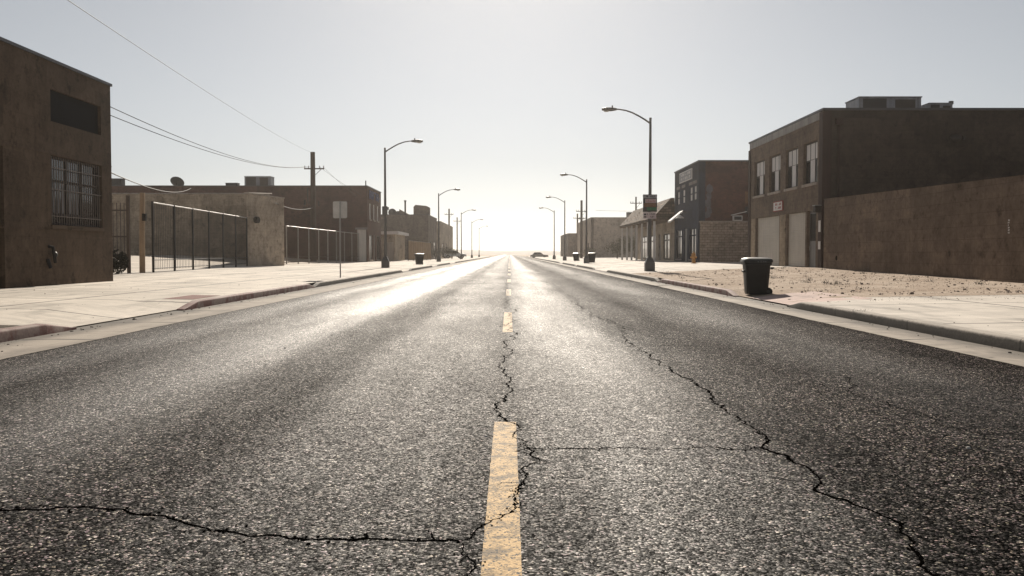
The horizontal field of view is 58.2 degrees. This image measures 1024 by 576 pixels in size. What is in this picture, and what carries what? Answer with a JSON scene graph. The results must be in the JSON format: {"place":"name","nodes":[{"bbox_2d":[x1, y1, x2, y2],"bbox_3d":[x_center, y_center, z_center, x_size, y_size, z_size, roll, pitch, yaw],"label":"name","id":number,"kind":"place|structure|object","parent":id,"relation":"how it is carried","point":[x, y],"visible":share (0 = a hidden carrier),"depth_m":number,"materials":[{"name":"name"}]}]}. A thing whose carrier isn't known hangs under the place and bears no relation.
{"place":"outdoors","nodes":[
{"label":"outdoors","id":0,"kind":"place"},
{"bbox_2d":[114,255,341,271],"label":"yard","id":1,"kind":"structure","parent":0,"point":[135,262],"depth_m":59.46,"materials":[{"name":"concrete"}]},
{"bbox_2d":[112,192,284,265],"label":"block building","id":2,"kind":"structure","parent":1,"relation":"on","point":[263,213],"depth_m":74.74,"materials":[{"name":"concrete block"},{"name":"felt"}]},
{"bbox_2d":[112,181,380,261],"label":"brick building","id":3,"kind":"structure","parent":1,"relation":"on","point":[363,219],"depth_m":93.73,"materials":[{"name":"brick"}]},
{"bbox_2d":[112,178,124,184],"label":"roof vent","id":4,"kind":"object","parent":3,"relation":"on","point":[118,181],"visible":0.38,"depth_m":94.84,"materials":[{"name":"black metal"}]},
{"bbox_2d":[111,172,190,192],"bbox_3d":[-23.162,-7.116,62.519,0.040,4.192,69.349,-1,2,-17],"label":"overhead wire","id":5,"kind":"object","parent":3,"relation":"attached to","point":[143,185],"visible":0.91,"depth_m":41.79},
{"bbox_2d":[170,177,183,184],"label":"satellite dish","id":6,"kind":"object","parent":3,"relation":"on","point":[176,181],"visible":0.81,"depth_m":95.00,"materials":[{"name":"black metal"}]},
{"bbox_2d":[244,176,274,184],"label":"air conditioner","id":7,"kind":"object","parent":3,"relation":"on","point":[259,180],"visible":0.67,"depth_m":95.07,"materials":[{"name":"black metal"}]},
{"bbox_2d":[357,230,365,261],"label":"roller door","id":8,"kind":"structure","parent":3,"relation":"in","point":[362,233],"depth_m":93.97,"materials":[{"name":"grey metal"}]},
{"bbox_2d":[370,235,373,260],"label":"window","id":9,"kind":"structure","parent":3,"relation":"in","point":[370,235],"depth_m":96.61,"materials":[{"name":"grey glass"}]},
{"bbox_2d":[377,236,380,260],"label":"window","id":10,"kind":"structure","parent":3,"relation":"in","point":[378,255],"depth_m":102.07,"materials":[{"name":"grey glass"}]},
{"bbox_2d":[304,152,323,261],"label":"utility pole","id":11,"kind":"object","parent":1,"relation":"on","point":[312,168],"visible":0.94,"depth_m":85.04,"materials":[{"name":"brown wood"}]},
{"bbox_2d":[68,0,304,149],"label":"overhead wire","id":12,"kind":"object","parent":11,"relation":"attached to","point":[161,62],"visible":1,"depth_m":24.58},
{"bbox_2d":[110,106,297,167],"bbox_3d":[-16.101,-8.582,57.178,0.025,3.206,56.052,0,2,-6],"label":"overhead wire","id":13,"kind":"object","parent":11,"relation":"attached to","point":[193,142],"visible":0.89,"depth_m":40.34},
{"bbox_2d":[111,115,303,167],"bbox_3d":[-15.976,-8.457,57.183,0.025,3.456,56.008,0,2,-6],"label":"overhead wire","id":14,"kind":"object","parent":11,"relation":"attached to","point":[190,145],"visible":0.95,"depth_m":39.55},
{"bbox_2d":[381,205,436,259],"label":"dark brick building","id":15,"kind":"structure","parent":1,"relation":"on","point":[419,224],"depth_m":135.75,"materials":[{"name":"dark brick"},{"name":"felt"},{"name":"metal"}]},
{"bbox_2d":[388,209,396,213],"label":"satellite dish","id":16,"kind":"object","parent":15,"relation":"on","point":[391,211],"visible":0.77,"depth_m":137.13,"materials":[{"name":"black metal"}]},
{"bbox_2d":[437,221,452,258],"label":"tan building","id":17,"kind":"structure","parent":1,"relation":"on","point":[445,235],"depth_m":169.60,"materials":[{"name":"beige paint"}]},
{"bbox_2d":[0,255,788,328],"bbox_3d":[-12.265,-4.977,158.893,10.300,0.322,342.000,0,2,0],"label":"sidewalk","id":18,"kind":"structure","parent":0,"point":[128,295],"depth_m":24.09,"materials":[{"name":"concrete"}]},
{"bbox_2d":[0,325,17,327],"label":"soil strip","id":19,"kind":"object","parent":18,"relation":"on","point":[2,326],"visible":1,"depth_m":12.53,"materials":[{"name":"brown soil"}]},
{"bbox_2d":[0,323,76,342],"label":"kerb","id":20,"kind":"structure","parent":18,"relation":"on","point":[20,332],"depth_m":12.56,"materials":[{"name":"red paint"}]},
{"bbox_2d":[0,37,112,288],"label":"stucco building","id":21,"kind":"structure","parent":18,"relation":"on","point":[55,182],"depth_m":25.58,"materials":[{"name":"paint"}]},
{"bbox_2d":[50,156,104,231],"bbox_3d":[-12.841,-2.719,27.084,0.240,2.050,3.300,0,2,0],"label":"window","id":22,"kind":"structure","parent":21,"relation":"in","point":[75,197],"depth_m":27.04,"materials":[{"name":"grey glass"}]},
{"bbox_2d":[113,249,128,273],"bbox_3d":[-16.094,-1.050,37.536,0.930,1.113,0.890,0,2,0],"label":"shrub","id":23,"kind":"object","parent":18,"relation":"on","point":[120,261],"visible":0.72,"depth_m":37.40,"materials":[{"name":"green plant"}]},
{"bbox_2d":[112,195,130,272],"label":"iron gate","id":24,"kind":"structure","parent":18,"relation":"on","point":[128,235],"depth_m":38.46,"materials":[{"name":"black metal"}]},
{"bbox_2d":[139,193,146,272],"bbox_3d":[-15.768,-2.248,39.363,0.423,3.653,0.245,1,2,27],"label":"wooden post","id":25,"kind":"object","parent":18,"relation":"on","point":[142,217],"visible":0.83,"depth_m":39.32,"materials":[{"name":"brown wood"}]},
{"bbox_2d":[165,295,219,298],"bbox_3d":[-7.169,0.204,20.653,0.670,0.012,1.900,0,2,0],"label":"red pad","id":26,"kind":"object","parent":18,"relation":"on","point":[193,297],"visible":1,"depth_m":20.57,"materials":[{"name":"concrete"}]},
{"bbox_2d":[151,201,247,272],"bbox_3d":[-16.355,-2.565,49.646,0.085,3.274,19.233,0,2,-4],"label":"iron fence","id":27,"kind":"object","parent":18,"relation":"on","point":[228,220],"visible":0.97,"depth_m":46.94,"materials":[{"name":"metal"}]},
{"bbox_2d":[177,284,314,310],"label":"kerb","id":28,"kind":"structure","parent":18,"relation":"on","point":[200,303],"depth_m":22.31,"materials":[{"name":"red paint"}]},
{"bbox_2d":[286,225,358,263],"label":"wire fence","id":29,"kind":"object","parent":18,"relation":"on","point":[289,257],"visible":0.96,"depth_m":79.77,"materials":[{"name":"metal"}]},
{"bbox_2d":[333,201,346,277],"bbox_3d":[-7.049,-1.945,37.737,0.580,3.234,0.056,0,2,0],"label":"street sign","id":30,"kind":"object","parent":18,"relation":"on","point":[339,209],"visible":0.96,"depth_m":37.71,"materials":[{"name":"metal"}]},
{"bbox_2d":[312,270,402,287],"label":"kerb","id":31,"kind":"structure","parent":18,"relation":"on","point":[332,282],"depth_m":38.31,"materials":[{"name":"concrete"}]},
{"bbox_2d":[381,231,408,260],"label":"canopy garage","id":32,"kind":"structure","parent":18,"relation":"on","point":[395,245],"depth_m":108.01,"materials":[{"name":"concrete"}]},
{"bbox_2d":[387,242,393,260],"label":"roller door","id":33,"kind":"structure","parent":32,"relation":"in","point":[390,245],"depth_m":108.00,"materials":[{"name":"metal"}]},
{"bbox_2d":[381,138,422,267],"bbox_3d":[-7.438,-5.734,62.410,2.830,8.810,0.500,0,2,0],"label":"street lamp","id":34,"kind":"object","parent":18,"relation":"on","point":[385,262],"visible":0.95,"depth_m":62.31,"materials":[{"name":"grey metal"}]},
{"bbox_2d":[414,253,423,264],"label":"trash bin","id":35,"kind":"object","parent":18,"relation":"on","point":[419,257],"visible":1,"depth_m":81.64,"materials":[{"name":"black plastic"}]},
{"bbox_2d":[408,240,430,260],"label":"slat fence","id":36,"kind":"object","parent":18,"relation":"on","point":[414,247],"visible":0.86,"depth_m":120.03,"materials":[{"name":"brown wood"}]},
{"bbox_2d":[408,265,432,270],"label":"kerb","id":37,"kind":"structure","parent":18,"relation":"on","point":[417,268],"depth_m":66.91,"materials":[{"name":"concrete"}]},
{"bbox_2d":[431,249,448,259],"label":"shrub","id":38,"kind":"object","parent":18,"relation":"on","point":[436,253],"visible":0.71,"depth_m":134.34,"materials":[{"name":"green plant"}]},
{"bbox_2d":[437,188,459,261],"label":"street lamp","id":39,"kind":"object","parent":18,"relation":"on","point":[438,258],"visible":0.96,"depth_m":109.38,"materials":[{"name":"grey metal"}]},
{"bbox_2d":[440,246,457,254],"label":"shrub","id":40,"kind":"object","parent":18,"relation":"on","point":[448,250],"visible":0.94,"depth_m":156.86,"materials":[{"name":"green plant"}]},
{"bbox_2d":[445,209,452,224],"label":"utility pole","id":41,"kind":"object","parent":18,"relation":"on","point":[449,214],"visible":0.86,"depth_m":191.40,"materials":[{"name":"brown wood"}]},
{"bbox_2d":[444,250,465,257],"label":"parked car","id":42,"kind":"object","parent":18,"relation":"on","point":[458,255],"visible":0.49,"depth_m":169.17,"materials":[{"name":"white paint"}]},
{"bbox_2d":[456,217,460,256],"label":"utility pole","id":43,"kind":"object","parent":18,"relation":"on","point":[457,236],"visible":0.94,"depth_m":231.53,"materials":[{"name":"brown wood"}]},
{"bbox_2d":[460,209,475,258],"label":"street lamp","id":44,"kind":"object","parent":18,"relation":"on","point":[461,256],"visible":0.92,"depth_m":160.65,"materials":[{"name":"grey metal"}]},
{"bbox_2d":[455,256,490,262],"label":"kerb","id":45,"kind":"structure","parent":18,"relation":"on","point":[469,260],"depth_m":148.45,"materials":[{"name":"concrete"}]},
{"bbox_2d":[471,219,482,257],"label":"street lamp","id":46,"kind":"object","parent":18,"relation":"on","point":[471,241],"visible":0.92,"depth_m":205.67,"materials":[{"name":"grey metal"}]},
{"bbox_2d":[454,249,560,251],"bbox_3d":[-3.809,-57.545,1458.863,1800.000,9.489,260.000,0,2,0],"label":"hills","id":47,"kind":"structure","parent":0,"point":[459,250],"depth_m":1426.50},
{"bbox_2d":[459,252,560,254],"bbox_3d":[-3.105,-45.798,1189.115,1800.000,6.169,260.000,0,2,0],"label":"hills","id":48,"kind":"structure","parent":0,"point":[509,253],"depth_m":1117.64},
{"bbox_2d":[0,255,1023,575],"bbox_3d":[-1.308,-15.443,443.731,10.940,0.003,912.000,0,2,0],"label":"road","id":49,"kind":"structure","parent":0,"point":[200,447],"depth_m":5.61,"materials":[{"name":"grey asphalt"}]},
{"bbox_2d":[0,255,499,359],"bbox_3d":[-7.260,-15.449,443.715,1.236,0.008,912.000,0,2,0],"label":"gutter","id":50,"kind":"object","parent":49,"relation":"on","point":[61,339],"visible":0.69,"depth_m":15.29,"materials":[{"name":"concrete"}]},
{"bbox_2d":[1,272,402,351],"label":"gutter litter","id":51,"kind":"object","parent":50,"relation":"on","point":[161,315],"visible":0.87,"depth_m":15.93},
{"bbox_2d":[530,252,548,257],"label":"parked car","id":52,"kind":"object","parent":49,"relation":"on","point":[536,254],"visible":0.92,"depth_m":225.04,"materials":[{"name":"beige paint"}]},
{"bbox_2d":[518,255,1023,366],"bbox_3d":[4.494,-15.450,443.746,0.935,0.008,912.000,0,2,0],"label":"gutter","id":53,"kind":"object","parent":49,"relation":"on","point":[990,352],"visible":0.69,"depth_m":14.18,"materials":[{"name":"concrete"}]},
{"bbox_2d":[658,279,738,296],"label":"kerb","id":54,"kind":"structure","parent":53,"relation":"on","point":[722,291],"depth_m":28.52,"materials":[{"name":"red paint"}]},
{"bbox_2d":[601,271,1011,352],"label":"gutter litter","id":55,"kind":"object","parent":53,"relation":"on","point":[789,308],"visible":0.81,"depth_m":19.08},
{"bbox_2d":[787,302,1023,352],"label":"kerb","id":56,"kind":"structure","parent":53,"relation":"on","point":[999,340],"depth_m":13.19,"materials":[{"name":"concrete"}]},
{"bbox_2d":[0,0,1023,250],"label":"sky","id":57,"kind":"structure","parent":0,"point":[504,99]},
{"bbox_2d":[528,255,789,272],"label":"sidewalk","id":58,"kind":"structure","parent":0,"point":[629,265],"depth_m":65.44,"materials":[{"name":"concrete"}]},
{"bbox_2d":[526,256,559,262],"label":"kerb","id":59,"kind":"structure","parent":58,"relation":"on","point":[545,259],"depth_m":150.40,"materials":[{"name":"concrete"}]},
{"bbox_2d":[539,207,555,258],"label":"street lamp","id":60,"kind":"object","parent":58,"relation":"on","point":[554,256],"visible":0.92,"depth_m":153.69,"materials":[{"name":"grey metal"}]},
{"bbox_2d":[546,196,566,260],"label":"street lamp","id":61,"kind":"object","parent":58,"relation":"on","point":[564,257],"visible":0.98,"depth_m":124.41,"materials":[{"name":"grey metal"}]},
{"bbox_2d":[561,233,576,256],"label":"grey building","id":62,"kind":"structure","parent":58,"relation":"on","point":[570,243],"depth_m":204.88,"materials":[{"name":"concrete"}]},
{"bbox_2d":[560,173,588,262],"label":"street lamp","id":63,"kind":"object","parent":58,"relation":"on","point":[586,258],"visible":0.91,"depth_m":89.14,"materials":[{"name":"grey metal"}]},
{"bbox_2d":[572,253,579,260],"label":"trash bin","id":64,"kind":"object","parent":58,"relation":"on","point":[576,256],"visible":1,"depth_m":112.69,"materials":[{"name":"black plastic"}]},
{"bbox_2d":[573,214,579,252],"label":"utility pole","id":65,"kind":"object","parent":58,"relation":"on","point":[576,238],"visible":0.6,"depth_m":196.62,"materials":[{"name":"brown wood"}]},
{"bbox_2d":[576,200,585,257],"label":"utility pole","id":66,"kind":"object","parent":58,"relation":"on","point":[581,217],"visible":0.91,"depth_m":149.61,"materials":[{"name":"brown wood"}]},
{"bbox_2d":[576,265,594,269],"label":"kerb","id":67,"kind":"structure","parent":58,"relation":"on","point":[588,267],"depth_m":71.25,"materials":[{"name":"concrete"}]},
{"bbox_2d":[580,247,595,254],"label":"shrub","id":68,"kind":"object","parent":58,"relation":"on","point":[589,250],"visible":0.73,"depth_m":138.91,"materials":[{"name":"green plant"}]},
{"bbox_2d":[588,253,595,262],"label":"trash bin","id":69,"kind":"object","parent":58,"relation":"on","point":[591,256],"visible":0.94,"depth_m":91.87,"materials":[{"name":"black plastic"}]},
{"bbox_2d":[577,217,634,256],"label":"pale building","id":70,"kind":"structure","parent":58,"relation":"on","point":[602,232],"depth_m":157.83,"materials":[{"name":"paint"}]},
{"bbox_2d":[604,241,633,257],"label":"shrub","id":71,"kind":"object","parent":58,"relation":"on","point":[615,251],"visible":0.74,"depth_m":124.50,"materials":[{"name":"green plant"}]},
{"bbox_2d":[616,235,635,257],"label":"shrub","id":72,"kind":"object","parent":58,"relation":"on","point":[629,241],"visible":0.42,"depth_m":127.36,"materials":[{"name":"green plant"}]},
{"bbox_2d":[602,105,654,270],"bbox_3d":[6.167,-5.255,48.854,2.830,8.810,0.500,0,2,0],"label":"street lamp","id":73,"kind":"object","parent":58,"relation":"on","point":[649,264],"visible":0.91,"depth_m":48.76,"materials":[{"name":"grey metal"}]},
{"bbox_2d":[643,212,655,218],"bbox_3d":[7.302,-3.846,48.811,0.680,0.340,0.116,0,2,0],"label":"plate sign","id":74,"kind":"object","parent":73,"relation":"attached to","point":[649,215],"visible":1,"depth_m":48.76,"materials":[{"name":"metal"}]},
{"bbox_2d":[643,194,656,211],"bbox_3d":[7.312,-4.497,48.815,0.740,0.920,0.180,0,2,0],"label":"banner sign","id":75,"kind":"object","parent":73,"relation":"attached to","point":[649,202],"visible":1,"depth_m":48.73,"materials":[{"name":"metal"}]},
{"bbox_2d":[606,270,658,281],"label":"kerb","id":76,"kind":"structure","parent":58,"relation":"on","point":[650,278],"depth_m":43.54,"materials":[{"name":"concrete"}]},
{"bbox_2d":[630,197,641,255],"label":"utility pole","id":77,"kind":"object","parent":58,"relation":"on","point":[636,203],"visible":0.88,"depth_m":142.56,"materials":[{"name":"brown wood"}]},
{"bbox_2d":[620,198,674,261],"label":"shingle storefront","id":78,"kind":"object","parent":58,"relation":"on","point":[662,239],"visible":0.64,"depth_m":89.01,"materials":[{"name":"beige paint"}]},
{"bbox_2d":[643,236,646,258],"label":"window","id":79,"kind":"structure","parent":78,"relation":"in","point":[644,238],"depth_m":99.44,"materials":[{"name":"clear glass"}]},
{"bbox_2d":[652,236,655,258],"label":"window","id":80,"kind":"structure","parent":78,"relation":"in","point":[652,236],"depth_m":93.47,"materials":[{"name":"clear glass"}]},
{"bbox_2d":[664,233,669,259],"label":"window","id":81,"kind":"structure","parent":78,"relation":"in","point":[666,236],"depth_m":85.58,"materials":[{"name":"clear glass"}]},
{"bbox_2d":[690,251,696,262],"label":"fire hydrant","id":82,"kind":"object","parent":58,"relation":"on","point":[693,256],"visible":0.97,"depth_m":65.89,"materials":[{"name":"orange metal"}]},
{"bbox_2d":[668,160,747,261],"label":"building","id":83,"kind":"structure","parent":58,"relation":"on","point":[711,190],"depth_m":70.58,"materials":[{"name":"red brick"}]},
{"bbox_2d":[677,187,679,204],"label":"window","id":84,"kind":"structure","parent":83,"relation":"in","point":[678,188],"depth_m":78.88,"materials":[{"name":"grey glass"}]},
{"bbox_2d":[675,229,681,259],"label":"window","id":85,"kind":"structure","parent":83,"relation":"in","point":[679,232],"depth_m":79.11,"materials":[{"name":"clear glass"}]},
{"bbox_2d":[682,184,685,203],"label":"window","id":86,"kind":"structure","parent":83,"relation":"in","point":[683,186],"depth_m":76.58,"materials":[{"name":"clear glass"}]},
{"bbox_2d":[685,229,686,261],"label":"door","id":87,"kind":"structure","parent":83,"relation":"in","point":[685,229],"depth_m":76.14,"materials":[{"name":"grey paint"}]},
{"bbox_2d":[689,181,692,201],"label":"window","id":88,"kind":"structure","parent":83,"relation":"in","point":[691,183],"depth_m":73.63,"materials":[{"name":"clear glass"}]},
{"bbox_2d":[688,227,695,260],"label":"window","id":89,"kind":"structure","parent":83,"relation":"in","point":[692,230],"depth_m":73.48,"materials":[{"name":"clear glass"}]},
{"bbox_2d":[693,180,696,200],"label":"window","id":90,"kind":"structure","parent":83,"relation":"in","point":[695,188],"depth_m":72.05,"materials":[{"name":"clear glass"}]},
{"bbox_2d":[699,221,747,261],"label":"pale brick wall","id":91,"kind":"structure","parent":58,"relation":"on","point":[723,241],"depth_m":70.21,"materials":[{"name":"beige brick"}]},
{"bbox_2d":[731,211,746,220],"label":"wall cooler","id":92,"kind":"object","parent":91,"relation":"on","point":[736,218],"depth_m":70.08,"materials":[{"name":"grey metal"}]},
{"bbox_2d":[752,291,872,304],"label":"driveway ramp","id":93,"kind":"structure","parent":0,"point":[797,297],"depth_m":21.48,"materials":[{"name":"beige concrete"}]},
{"bbox_2d":[633,267,1023,303],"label":"dirt lot","id":94,"kind":"structure","parent":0,"point":[877,286],"depth_m":28.16,"materials":[{"name":"beige soil"}]},
{"bbox_2d":[740,257,773,294],"bbox_3d":[6.442,-0.311,24.166,0.791,0.997,0.857,0,2,6],"label":"trash bin","id":95,"kind":"object","parent":94,"relation":"on","point":[756,272],"visible":0.97,"depth_m":23.85,"materials":[{"name":"black plastic"}]},
{"bbox_2d":[646,267,1022,299],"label":"dirt pebbles","id":96,"kind":"object","parent":94,"relation":"on","point":[716,284],"visible":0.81,"depth_m":27.28,"materials":[{"name":"beige gravel"}]},
{"bbox_2d":[660,267,1022,291],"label":"dry weeds","id":97,"kind":"object","parent":94,"relation":"on","point":[824,282],"visible":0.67,"depth_m":28.55,"materials":[{"name":"brown plant"}]},
{"bbox_2d":[747,108,1023,267],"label":"garage building","id":98,"kind":"structure","parent":94,"relation":"on","point":[800,170],"depth_m":42.28,"materials":[{"name":"concrete"}]},
{"bbox_2d":[753,160,764,198],"bbox_3d":[14.331,-6.276,53.040,0.280,2.120,2.360,0,2,0],"label":"window","id":99,"kind":"structure","parent":98,"relation":"in","point":[760,183],"depth_m":53.29,"materials":[{"name":"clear glass"}]},
{"bbox_2d":[758,216,778,265],"bbox_3d":[14.361,-2.575,51.477,0.050,2.800,4.600,0,2,0],"label":"roller door","id":100,"kind":"structure","parent":98,"relation":"in","point":[768,227],"depth_m":51.34,"materials":[{"name":"metal"}]},
{"bbox_2d":[767,154,780,194],"bbox_3d":[14.339,-6.162,49.992,0.280,2.120,2.260,0,2,0],"label":"window","id":101,"kind":"structure","parent":98,"relation":"in","point":[775,177],"depth_m":50.28,"materials":[{"name":"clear glass"}]},
{"bbox_2d":[784,148,797,191],"bbox_3d":[14.347,-6.049,46.969,0.280,2.120,2.210,0,2,0],"label":"window","id":102,"kind":"structure","parent":98,"relation":"in","point":[792,154],"depth_m":47.11,"materials":[{"name":"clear glass"}]},
{"bbox_2d":[788,212,804,266],"bbox_3d":[14.374,-2.383,46.331,0.050,2.800,3.000,0,2,0],"label":"roller door","id":103,"kind":"structure","parent":98,"relation":"in","point":[796,249],"depth_m":46.45,"materials":[{"name":"metal"}]},
{"bbox_2d":[801,140,817,187],"bbox_3d":[14.355,-5.941,44.071,0.280,2.120,2.210,0,2,0],"label":"window","id":104,"kind":"structure","parent":98,"relation":"in","point":[811,148],"depth_m":44.29,"materials":[{"name":"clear glass"}]},
{"bbox_2d":[809,211,815,267],"bbox_3d":[14.425,-2.243,43.935,0.120,2.900,1.300,0,2,0],"label":"door","id":105,"kind":"structure","parent":98,"relation":"in","point":[812,247],"depth_m":44.11,"materials":[{"name":"grey paint"}]},
{"bbox_2d":[845,96,921,107],"bbox_3d":[18.231,-8.657,45.256,3.060,1.220,1.860,0,2,0],"label":"air conditioner","id":106,"kind":"object","parent":98,"relation":"on","point":[886,102],"visible":0.48,"depth_m":44.34,"materials":[{"name":"black metal"}]},
{"bbox_2d":[921,103,953,107],"bbox_3d":[21.055,-8.587,45.666,1.210,1.050,1.060,0,2,0],"label":"air conditioner","id":107,"kind":"object","parent":98,"relation":"on","point":[938,105],"visible":0.21,"depth_m":45.15,"materials":[{"name":"black metal"}]},
{"bbox_2d":[823,175,1023,282],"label":"yard wall","id":108,"kind":"structure","parent":94,"relation":"on","point":[970,230],"depth_m":31.24,"materials":[{"name":"paint"}]},
{"bbox_2d":[785,294,1023,336],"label":"apron","id":109,"kind":"object","parent":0,"point":[999,314],"visible":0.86,"depth_m":16.05,"materials":[{"name":"concrete"}]},
{"bbox_2d":[782,293,1023,302],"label":"dirt spill","id":110,"kind":"object","parent":109,"relation":"on","point":[922,295],"visible":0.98,"depth_m":20.56,"materials":[{"name":"beige soil"}]},
{"bbox_2d":[827,295,1014,301],"bbox_3d":[10.103,0.236,19.638,7.704,0.253,2.007,0,2,0],"label":"apron grit","id":111,"kind":"object","parent":109,"relation":"on","point":[931,296],"visible":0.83,"depth_m":19.17,"materials":[{"name":"brown gravel"}]}
]}

